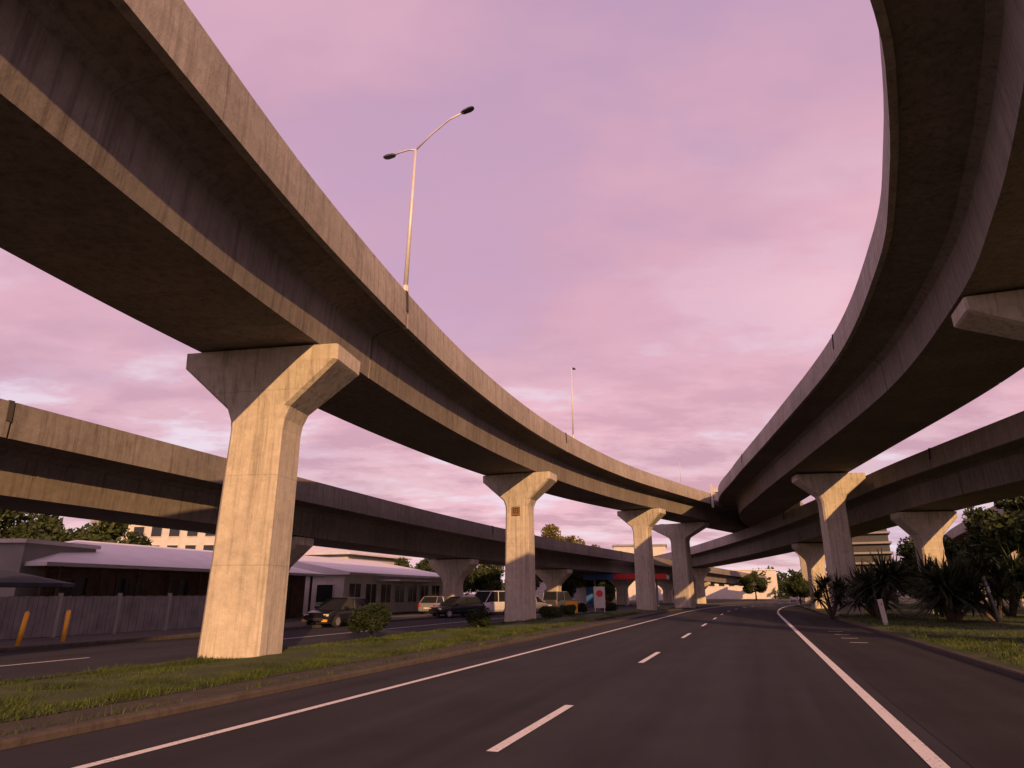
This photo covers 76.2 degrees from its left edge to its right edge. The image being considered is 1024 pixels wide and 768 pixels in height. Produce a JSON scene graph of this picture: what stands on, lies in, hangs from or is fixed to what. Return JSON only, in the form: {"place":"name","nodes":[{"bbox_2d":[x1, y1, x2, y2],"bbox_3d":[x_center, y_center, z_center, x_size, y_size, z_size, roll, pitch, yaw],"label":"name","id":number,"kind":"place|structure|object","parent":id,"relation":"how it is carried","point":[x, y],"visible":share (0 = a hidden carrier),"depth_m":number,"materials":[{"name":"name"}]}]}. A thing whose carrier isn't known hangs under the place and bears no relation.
{"place":"outdoors","nodes":[
{"label":"outdoors","id":0,"kind":"place"},
{"bbox_2d":[0,607,635,680],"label":"side road","id":1,"kind":"structure","parent":0,"point":[134,653],"depth_m":20.44,"materials":[{"name":"asphalt"}]},
{"bbox_2d":[302,597,368,627],"bbox_3d":[-9.498,12.527,35.893,2.160,1.490,4.270,-7,-19,21],"label":"parked car","id":2,"kind":"object","parent":1,"relation":"on","point":[335,612],"visible":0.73,"depth_m":34.96,"materials":[{"name":"paint"}]},
{"bbox_2d":[428,596,485,617],"bbox_3d":[-4.096,16.654,48.746,4.270,1.490,2.160,14,-23,-38],"label":"parked car","id":3,"kind":"object","parent":1,"relation":"on","point":[449,607],"visible":0.79,"depth_m":48.18,"materials":[{"name":"paint"}]},
{"bbox_2d":[474,591,504,613],"bbox_3d":[-1.971,18.299,54.559,2.160,1.910,4.500,-12,-21,33],"label":"parked car","id":4,"kind":"object","parent":1,"relation":"on","point":[493,601],"visible":0.35,"depth_m":54.06,"materials":[{"name":"white paint"}]},
{"bbox_2d":[536,596,548,609],"bbox_3d":[1.798,20.472,60.640,2.160,1.490,4.270,-10,-20,28],"label":"parked car","id":5,"kind":"object","parent":1,"relation":"on","point":[540,603],"visible":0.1,"depth_m":60.49,"materials":[{"name":"silver paint"}]},
{"bbox_2d":[542,591,571,607],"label":"parked car","id":6,"kind":"object","parent":1,"relation":"on","point":[554,598],"visible":0.34,"depth_m":67.76,"materials":[{"name":"grey paint"}]},
{"bbox_2d":[292,555,442,614],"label":"white building","id":7,"kind":"structure","parent":0,"point":[394,588],"depth_m":59.96,"materials":[{"name":"paint"}]},
{"bbox_2d":[315,584,333,602],"bbox_3d":[-15.751,17.606,54.837,1.740,1.540,0.075,-6,-19,19],"label":"window","id":8,"kind":"structure","parent":7,"relation":"in","point":[323,591],"depth_m":54.86,"materials":[{"name":"black glass"}]},
{"bbox_2d":[348,583,361,596],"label":"window","id":9,"kind":"structure","parent":7,"relation":"in","point":[354,589],"depth_m":55.80,"materials":[{"name":"black glass"}]},
{"bbox_2d":[364,583,376,603],"bbox_3d":[-12.569,18.640,58.058,0.075,1.740,1.940,-6,-19,19],"label":"window","id":10,"kind":"structure","parent":7,"relation":"in","point":[370,594],"depth_m":58.09,"materials":[{"name":"black glass"}]},
{"bbox_2d":[379,584,391,602],"bbox_3d":[-11.694,19.389,60.389,0.075,1.740,1.940,-6,-19,19],"label":"window","id":11,"kind":"structure","parent":7,"relation":"in","point":[385,589],"depth_m":60.37,"materials":[{"name":"black glass"}]},
{"bbox_2d":[394,584,404,602],"bbox_3d":[-10.820,20.137,62.721,0.075,1.740,1.940,-6,-19,19],"label":"window","id":12,"kind":"structure","parent":7,"relation":"in","point":[399,589],"depth_m":62.67,"materials":[{"name":"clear glass"}]},
{"bbox_2d":[407,584,416,602],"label":"window","id":13,"kind":"structure","parent":7,"relation":"in","point":[412,588],"depth_m":64.99,"materials":[{"name":"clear glass"}]},
{"bbox_2d":[419,585,428,601],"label":"window","id":14,"kind":"structure","parent":7,"relation":"in","point":[424,589],"depth_m":67.33,"materials":[{"name":"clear glass"}]},
{"bbox_2d":[431,585,439,595],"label":"window","id":15,"kind":"structure","parent":7,"relation":"in","point":[435,589],"depth_m":69.76,"materials":[{"name":"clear glass"}]},
{"bbox_2d":[2,594,1008,718],"bbox_3d":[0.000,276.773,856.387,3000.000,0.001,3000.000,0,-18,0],"label":"ground","id":16,"kind":"structure","parent":0,"point":[708,602],"depth_m":131.74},
{"bbox_2d":[0,509,54,540],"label":"tree","id":17,"kind":"object","parent":16,"relation":"on","point":[9,518],"visible":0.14,"depth_m":48.98,"materials":[{"name":"green plant"}]},
{"bbox_2d":[0,570,74,587],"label":"canopy","id":18,"kind":"object","parent":16,"relation":"on","point":[8,578],"visible":1,"depth_m":25.75,"materials":[{"name":"metal"}]},
{"bbox_2d":[19,513,76,537],"bbox_3d":[-40.526,15.102,55.757,8.372,8.970,8.780,-1,-18,4],"label":"tree","id":19,"kind":"object","parent":16,"relation":"on","point":[50,524],"visible":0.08,"depth_m":55.26,"materials":[{"name":"green plant"}]},
{"bbox_2d":[0,538,100,596],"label":"grey building","id":20,"kind":"structure","parent":16,"relation":"on","point":[16,554],"depth_m":32.45,"materials":[{"name":"white paint"}]},
{"bbox_2d":[44,521,152,545],"bbox_3d":[-32.508,14.197,51.640,7.611,8.154,7.982,9,-20,-25],"label":"tree","id":21,"kind":"object","parent":16,"relation":"on","point":[109,532],"visible":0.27,"depth_m":50.89,"materials":[{"name":"green plant"}]},
{"bbox_2d":[90,520,214,550],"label":"apartment block","id":22,"kind":"structure","parent":16,"relation":"on","point":[165,537],"depth_m":88.56,"materials":[{"name":"white paint"}]},
{"bbox_2d":[133,526,145,536],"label":"window","id":23,"kind":"structure","parent":22,"relation":"in","point":[140,529],"depth_m":89.42,"materials":[{"name":"grey glass"}]},
{"bbox_2d":[150,527,162,536],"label":"window","id":24,"kind":"structure","parent":22,"relation":"in","point":[155,532],"depth_m":89.05,"materials":[{"name":"grey glass"}]},
{"bbox_2d":[168,529,180,536],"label":"window","id":25,"kind":"structure","parent":22,"relation":"in","point":[172,533],"depth_m":88.77,"materials":[{"name":"grey glass"}]},
{"bbox_2d":[186,531,198,536],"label":"window","id":26,"kind":"structure","parent":22,"relation":"in","point":[189,534],"depth_m":88.47,"materials":[{"name":"grey glass"}]},
{"bbox_2d":[203,545,213,550],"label":"window","id":27,"kind":"structure","parent":22,"relation":"in","point":[205,547],"depth_m":87.69,"materials":[{"name":"grey glass"}]},
{"bbox_2d":[24,540,325,616],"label":"pavilion building","id":28,"kind":"structure","parent":16,"relation":"on","point":[110,569],"depth_m":38.34,"materials":[{"name":"white"}]},
{"bbox_2d":[54,576,89,595],"bbox_3d":[-22.913,10.828,33.888,0.075,1.640,1.740,-6,-19,19],"label":"window","id":29,"kind":"structure","parent":28,"relation":"in","point":[81,582],"depth_m":34.19,"materials":[{"name":"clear glass"}]},
{"bbox_2d":[114,577,143,595],"bbox_3d":[-21.753,11.821,36.982,0.075,1.640,1.740,-6,-19,19],"label":"window","id":30,"kind":"structure","parent":28,"relation":"in","point":[125,585],"depth_m":36.95,"materials":[{"name":"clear glass"}]},
{"bbox_2d":[164,578,189,595],"bbox_3d":[-20.593,12.814,40.075,0.075,1.640,1.740,-6,-19,19],"label":"window","id":31,"kind":"structure","parent":28,"relation":"in","point":[178,586],"depth_m":40.28,"materials":[{"name":"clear glass"}]},
{"bbox_2d":[286,582,294,603],"bbox_3d":[-17.112,15.794,49.356,0.075,1.640,1.740,-6,-19,19],"label":"window","id":32,"kind":"structure","parent":28,"relation":"in","point":[289,583],"depth_m":49.69,"materials":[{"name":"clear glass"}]},
{"bbox_2d":[0,614,460,646],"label":"footpath","id":33,"kind":"structure","parent":16,"relation":"on","point":[47,640],"depth_m":25.78,"materials":[{"name":"concrete"}]},
{"bbox_2d":[15,611,29,645],"bbox_3d":[-15.769,7.881,21.022,0.217,1.057,0.141,15,-23,-39],"label":"bollard","id":34,"kind":"object","parent":33,"relation":"on","point":[22,628],"visible":0.89,"depth_m":20.98,"materials":[{"name":"metal"}]},
{"bbox_2d":[60,610,70,640],"bbox_3d":[-15.621,8.466,22.846,0.144,1.058,0.230,8,-20,-24],"label":"bollard","id":35,"kind":"object","parent":33,"relation":"on","point":[66,624],"visible":0.98,"depth_m":22.81,"materials":[{"name":"orange paint"}]},
{"bbox_2d":[0,593,205,639],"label":"boundary fence","id":36,"kind":"object","parent":33,"relation":"on","point":[101,614],"visible":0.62,"depth_m":26.37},
{"bbox_2d":[0,606,587,651],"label":"kerb","id":37,"kind":"structure","parent":16,"relation":"on","point":[49,646],"depth_m":23.96,"materials":[{"name":"concrete"}]},
{"bbox_2d":[289,536,313,570],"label":"concrete pillar","id":38,"kind":"structure","parent":16,"relation":"on","point":[301,547],"depth_m":39.44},
{"bbox_2d":[0,398,766,585],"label":"elevated viaduct","id":39,"kind":"object","parent":38,"relation":"on","point":[53,463],"visible":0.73,"depth_m":30.96,"materials":[{"name":"concrete"}]},
{"bbox_2d":[4,607,636,683],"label":"kerb","id":40,"kind":"structure","parent":16,"relation":"on","point":[153,664],"depth_m":15.15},
{"bbox_2d":[304,546,411,564],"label":"white house","id":41,"kind":"structure","parent":16,"relation":"on","point":[318,551],"depth_m":81.02,"materials":[{"name":"paint"}]},
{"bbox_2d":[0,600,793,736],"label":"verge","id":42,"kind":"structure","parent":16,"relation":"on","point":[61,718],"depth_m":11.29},
{"bbox_2d":[394,557,414,568],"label":"tree","id":43,"kind":"object","parent":16,"relation":"on","point":[403,562],"visible":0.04,"depth_m":82.51,"materials":[{"name":"green plant"}]},
{"bbox_2d":[418,596,447,613],"bbox_3d":[-6.302,18.791,55.403,2.160,1.490,4.270,-6,-19,19],"label":"parked car","id":44,"kind":"object","parent":16,"relation":"on","point":[426,603],"visible":0.34,"depth_m":53.93,"materials":[{"name":"silver paint"}]},
{"bbox_2d":[414,558,471,590],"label":"tree","id":45,"kind":"object","parent":16,"relation":"on","point":[423,564],"visible":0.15,"depth_m":87.38,"materials":[{"name":"green plant"}]},
{"bbox_2d":[429,558,478,597],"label":"concrete pillar","id":46,"kind":"structure","parent":16,"relation":"on","point":[453,574],"depth_m":61.36,"materials":[{"name":"concrete"}]},
{"bbox_2d":[463,564,504,594],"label":"tree","id":47,"kind":"object","parent":16,"relation":"on","point":[485,578],"visible":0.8,"depth_m":91.73,"materials":[{"name":"green plant"}]},
{"bbox_2d":[0,606,1023,735],"bbox_3d":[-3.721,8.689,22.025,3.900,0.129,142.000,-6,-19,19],"label":"grass verge","id":48,"kind":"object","parent":16,"relation":"on","point":[65,697],"depth_m":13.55,"materials":[{"name":"plant"}]},
{"bbox_2d":[186,343,360,659],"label":"concrete pillar","id":49,"kind":"structure","parent":48,"relation":"on","point":[271,400],"depth_m":18.08,"materials":[{"name":"concrete"}]},
{"bbox_2d":[0,0,748,532],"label":"elevated viaduct","id":50,"kind":"object","parent":49,"relation":"on","point":[154,174],"visible":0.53,"depth_m":14.09,"materials":[{"name":"concrete"}]},
{"bbox_2d":[383,106,473,294],"bbox_3d":[-3.229,-6.656,23.760,3.730,7.282,0.260,-5,-18,19],"label":"street lamp","id":51,"kind":"object","parent":50,"relation":"on","point":[469,109],"visible":0.96,"depth_m":23.99,"materials":[{"name":"metal"}]},
{"bbox_2d":[571,367,575,437],"bbox_3d":[4.689,1.438,49.386,0.240,5.768,1.126,-7,-19,20],"label":"street lamp","id":52,"kind":"object","parent":50,"relation":"on","point":[572,403],"visible":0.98,"depth_m":48.87,"materials":[{"name":"metal"}]},
{"bbox_2d":[346,602,391,636],"bbox_3d":[-5.783,9.562,26.524,1.850,1.329,1.785,0,-18,0],"label":"shrub","id":53,"kind":"object","parent":48,"relation":"on","point":[375,617],"visible":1,"depth_m":26.11,"materials":[{"name":"green plant"}]},
{"bbox_2d":[465,608,491,627],"bbox_3d":[-1.596,11.163,31.101,1.286,0.978,1.254,0,-18,0],"label":"shrub","id":54,"kind":"object","parent":48,"relation":"on","point":[478,617],"visible":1,"depth_m":30.77,"materials":[{"name":"green plant"}]},
{"bbox_2d":[538,606,562,618],"bbox_3d":[2.656,15.536,44.355,1.726,0.873,1.669,0,-18,0],"label":"shrub","id":55,"kind":"object","parent":48,"relation":"on","point":[548,611],"visible":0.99,"depth_m":43.96,"materials":[{"name":"green plant"}]},
{"bbox_2d":[559,604,576,614],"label":"shrub","id":56,"kind":"object","parent":48,"relation":"on","point":[569,609],"visible":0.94,"depth_m":48.89,"materials":[{"name":"green plant"}]},
{"bbox_2d":[565,600,577,612],"bbox_3d":[5.200,19.360,56.801,1.100,1.060,0.700,-4,-18,11],"label":"utility cabinet","id":57,"kind":"object","parent":48,"relation":"on","point":[571,602],"visible":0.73,"depth_m":56.60,"materials":[{"name":"metal"}]},
{"bbox_2d":[578,602,587,612],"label":"shrub","id":58,"kind":"object","parent":48,"relation":"on","point":[582,607],"visible":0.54,"depth_m":57.32,"materials":[{"name":"green plant"}]},
{"bbox_2d":[594,587,605,611],"bbox_3d":[7.899,19.426,58.870,1.000,2.200,0.120,-1,-18,3],"label":"roadside sign","id":59,"kind":"object","parent":48,"relation":"on","point":[599,597],"visible":0.9,"depth_m":58.87,"materials":[{"name":"metal"}]},
{"bbox_2d":[600,601,617,610],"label":"shrub","id":60,"kind":"object","parent":48,"relation":"on","point":[611,606],"visible":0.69,"depth_m":62.08,"materials":[{"name":"green plant"}]},
{"bbox_2d":[617,508,665,611],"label":"concrete pillar","id":61,"kind":"structure","parent":48,"relation":"on","point":[642,522],"depth_m":66.94,"materials":[{"name":"concrete"}]},
{"bbox_2d":[483,471,556,621],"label":"concrete pillar","id":62,"kind":"structure","parent":16,"relation":"on","point":[519,494],"depth_m":42.64,"materials":[{"name":"grey concrete"}]},
{"bbox_2d":[535,569,571,590],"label":"concrete pillar","id":63,"kind":"structure","parent":16,"relation":"on","point":[553,579],"depth_m":82.95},
{"bbox_2d":[534,524,585,585],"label":"tree","id":64,"kind":"object","parent":16,"relation":"on","point":[551,533],"visible":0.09,"depth_m":100.70,"materials":[{"name":"green plant"}]},
{"bbox_2d":[544,578,576,598],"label":"tree","id":65,"kind":"object","parent":16,"relation":"on","point":[567,586],"visible":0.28,"depth_m":90.96,"materials":[{"name":"green plant"}]},
{"bbox_2d":[535,579,605,603],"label":"commercial building","id":66,"kind":"structure","parent":16,"relation":"on","point":[580,595],"depth_m":110.60,"materials":[{"name":"white paint"}]},
{"bbox_2d":[573,544,614,588],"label":"tree","id":67,"kind":"object","parent":16,"relation":"on","point":[586,583],"visible":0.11,"depth_m":108.81,"materials":[{"name":"green plant"}]},
{"bbox_2d":[592,581,615,601],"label":"tree","id":68,"kind":"object","parent":16,"relation":"on","point":[610,591],"visible":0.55,"depth_m":85.71,"materials":[{"name":"green plant"}]},
{"bbox_2d":[609,580,634,604],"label":"concrete pillar","id":69,"kind":"structure","parent":16,"relation":"on","point":[620,591],"depth_m":103.78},
{"bbox_2d":[587,603,674,606],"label":"forecourt","id":70,"kind":"structure","parent":16,"relation":"on","point":[660,604],"depth_m":97.09,"materials":[{"name":"concrete"}]},
{"bbox_2d":[583,574,668,605],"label":"petrol station","id":71,"kind":"object","parent":70,"relation":"on","point":[589,594],"visible":0.66,"depth_m":95.52,"materials":[{"name":"red paint"}]},
{"bbox_2d":[657,579,673,602],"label":"concrete pillar","id":72,"kind":"structure","parent":16,"relation":"on","point":[666,586],"depth_m":124.84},
{"bbox_2d":[652,522,708,607],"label":"concrete pillar","id":73,"kind":"structure","parent":16,"relation":"on","point":[679,535],"depth_m":80.35,"materials":[{"name":"concrete"}]},
{"bbox_2d":[692,568,710,603],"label":"concrete pillar","id":74,"kind":"structure","parent":16,"relation":"on","point":[699,575],"depth_m":118.05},
{"bbox_2d":[653,411,1023,567],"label":"elevated viaduct","id":75,"kind":"object","parent":74,"relation":"on","point":[981,466],"visible":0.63,"depth_m":47.51,"materials":[{"name":"concrete"}]},
{"bbox_2d":[467,566,1008,598],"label":"distant woodland","id":76,"kind":"object","parent":16,"relation":"on","point":[784,577],"visible":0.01,"depth_m":215.95,"materials":[{"name":"green plant"}]},
{"bbox_2d":[705,569,778,598],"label":"commercial building","id":77,"kind":"structure","parent":16,"relation":"on","point":[718,591],"depth_m":216.75,"materials":[{"name":"white paint"}]},
{"bbox_2d":[739,572,767,599],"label":"tree","id":78,"kind":"object","parent":16,"relation":"on","point":[747,580],"visible":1,"depth_m":171.13,"materials":[{"name":"green plant"}]},
{"bbox_2d":[779,571,809,603],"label":"tree","id":79,"kind":"object","parent":16,"relation":"on","point":[794,586],"visible":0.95,"depth_m":106.33,"materials":[{"name":"green plant"}]},
{"bbox_2d":[795,552,810,603],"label":"concrete pillar","id":80,"kind":"structure","parent":16,"relation":"on","point":[803,565],"depth_m":111.91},
{"bbox_2d":[851,529,900,602],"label":"apartment tower","id":81,"kind":"structure","parent":16,"relation":"on","point":[865,543],"depth_m":120.01,"materials":[{"name":"concrete"}]},
{"bbox_2d":[798,603,1023,670],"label":"grass verge","id":82,"kind":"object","parent":16,"relation":"on","point":[1008,619],"depth_m":30.91,"materials":[{"name":"plant"}]},
{"bbox_2d":[791,543,829,608],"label":"concrete pillar","id":83,"kind":"structure","parent":82,"relation":"on","point":[812,555],"depth_m":72.90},
{"bbox_2d":[796,567,853,618],"bbox_3d":[22.569,14.759,46.180,4.325,3.535,3.464,1,-18,-2],"label":"spiky plant","id":84,"kind":"object","parent":82,"relation":"on","point":[822,584],"visible":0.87,"depth_m":45.85,"materials":[{"name":"green plant"}]},
{"bbox_2d":[791,472,865,615],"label":"concrete pillar","id":85,"kind":"structure","parent":82,"relation":"on","point":[829,492],"depth_m":51.26,"materials":[{"name":"concrete"}]},
{"bbox_2d":[831,557,918,616],"bbox_3d":[24.810,14.169,45.244,5.091,4.156,5.146,11,-21,-30],"label":"spiky plant","id":86,"kind":"object","parent":82,"relation":"on","point":[870,610],"visible":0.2,"depth_m":44.80,"materials":[{"name":"green plant"}]},
{"bbox_2d":[836,548,922,618],"bbox_3d":[23.072,12.473,40.901,5.403,4.651,5.547,0,-18,0],"label":"spiky plant","id":87,"kind":"object","parent":82,"relation":"on","point":[869,584],"visible":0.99,"depth_m":40.32,"materials":[{"name":"green plant"}]},
{"bbox_2d":[877,599,888,624],"bbox_3d":[19.529,12.034,34.341,0.437,1.371,0.084,5,-19,-16],"label":"marker post","id":88,"kind":"object","parent":82,"relation":"on","point":[882,612],"visible":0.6,"depth_m":34.32,"materials":[{"name":"white paint"}]},
{"bbox_2d":[897,550,947,598],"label":"tree","id":89,"kind":"object","parent":82,"relation":"on","point":[913,565],"visible":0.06,"depth_m":66.96,"materials":[{"name":"green plant"}]},
{"bbox_2d":[893,548,996,616],"bbox_3d":[27.902,12.931,42.318,5.855,4.779,5.918,-8,-20,24],"label":"spiky plant","id":90,"kind":"object","parent":82,"relation":"on","point":[922,576],"visible":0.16,"depth_m":42.58,"materials":[{"name":"green plant"}]},
{"bbox_2d":[900,550,1016,622],"bbox_3d":[23.648,10.924,35.136,5.091,4.156,5.146,14,-23,-38],"label":"spiky plant","id":91,"kind":"object","parent":82,"relation":"on","point":[948,580],"visible":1,"depth_m":34.75,"materials":[{"name":"green plant"}]},
{"bbox_2d":[938,547,1023,620],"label":"spiky plant","id":92,"kind":"object","parent":82,"relation":"on","point":[1001,586],"visible":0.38,"depth_m":36.17,"materials":[{"name":"green plant"}]},
{"bbox_2d":[951,289,1023,340],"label":"concrete pillar","id":93,"kind":"structure","parent":82,"relation":"on","point":[1000,314],"depth_m":21.17,"materials":[{"name":"concrete"}]},
{"bbox_2d":[718,0,1023,526],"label":"elevated viaduct","id":94,"kind":"object","parent":93,"relation":"on","point":[900,358],"visible":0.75,"depth_m":21.39,"materials":[{"name":"concrete"}]},
{"bbox_2d":[710,484,718,507],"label":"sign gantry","id":95,"kind":"object","parent":94,"relation":"on","point":[714,496],"visible":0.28,"depth_m":77.99,"materials":[{"name":"metal"}]},
{"bbox_2d":[955,495,1023,571],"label":"tree","id":96,"kind":"object","parent":82,"relation":"on","point":[995,530],"visible":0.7,"depth_m":58.82,"materials":[{"name":"green plant"}]},
{"bbox_2d":[981,576,1001,621],"bbox_3d":[25.377,11.468,34.498,0.653,2.482,0.106,4,-18,-11],"label":"leaning post","id":97,"kind":"object","parent":82,"relation":"on","point":[985,583],"visible":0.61,"depth_m":34.48,"materials":[{"name":"white paint"}]},
{"bbox_2d":[970,542,1023,615],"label":"spiky plant","id":98,"kind":"object","parent":82,"relation":"on","point":[1019,565],"visible":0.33,"depth_m":40.66,"materials":[{"name":"green plant"}]},
{"bbox_2d":[1008,551,1023,605],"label":"concrete pillar","id":99,"kind":"structure","parent":82,"relation":"on","point":[1013,553],"depth_m":76.98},
{"bbox_2d":[813,609,1023,679],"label":"kerb","id":100,"kind":"structure","parent":16,"relation":"on","point":[1010,671],"depth_m":18.60,"materials":[{"name":"concrete"}]},
{"bbox_2d":[890,511,956,613],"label":"concrete pillar","id":101,"kind":"structure","parent":16,"relation":"on","point":[925,531],"depth_m":49.82,"materials":[{"name":"concrete"}]},
{"bbox_2d":[887,534,970,591],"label":"tree","id":102,"kind":"object","parent":16,"relation":"on","point":[906,549],"visible":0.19,"depth_m":79.48,"materials":[{"name":"green plant"}]},
{"bbox_2d":[0,599,1021,767],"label":"road","id":103,"kind":"structure","parent":0,"point":[759,685],"depth_m":9.47,"materials":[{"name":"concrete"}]},
{"bbox_2d":[0,600,796,749],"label":"kerb","id":104,"kind":"structure","parent":103,"relation":"on","point":[29,737],"depth_m":10.59,"materials":[{"name":"concrete"}]},
{"bbox_2d":[4,601,949,767],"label":"road marking","id":105,"kind":"object","parent":103,"relation":"on","point":[932,759],"visible":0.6,"depth_m":9.28,"materials":[{"name":"paint"}]},
{"bbox_2d":[781,604,1023,767],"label":"road shoulder","id":106,"kind":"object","parent":103,"relation":"attached to","point":[971,714],"visible":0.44,"depth_m":12.23},
{"bbox_2d":[0,0,1023,593],"label":"sky","id":107,"kind":"structure","parent":0,"point":[673,205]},
{"bbox_2d":[612,544,666,599],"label":"white warehouse","id":108,"kind":"structure","parent":0,"point":[659,549],"depth_m":177.14,"materials":[{"name":"paint"}]},
{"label":"concrete pillar","id":109,"kind":"object","parent":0,"visible":0},
{"bbox_2d":[944,498,1015,547],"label":"elevated viaduct","id":110,"kind":"object","parent":109,"relation":"on","point":[956,533],"visible":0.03,"depth_m":88.39,"materials":[{"name":"concrete"}]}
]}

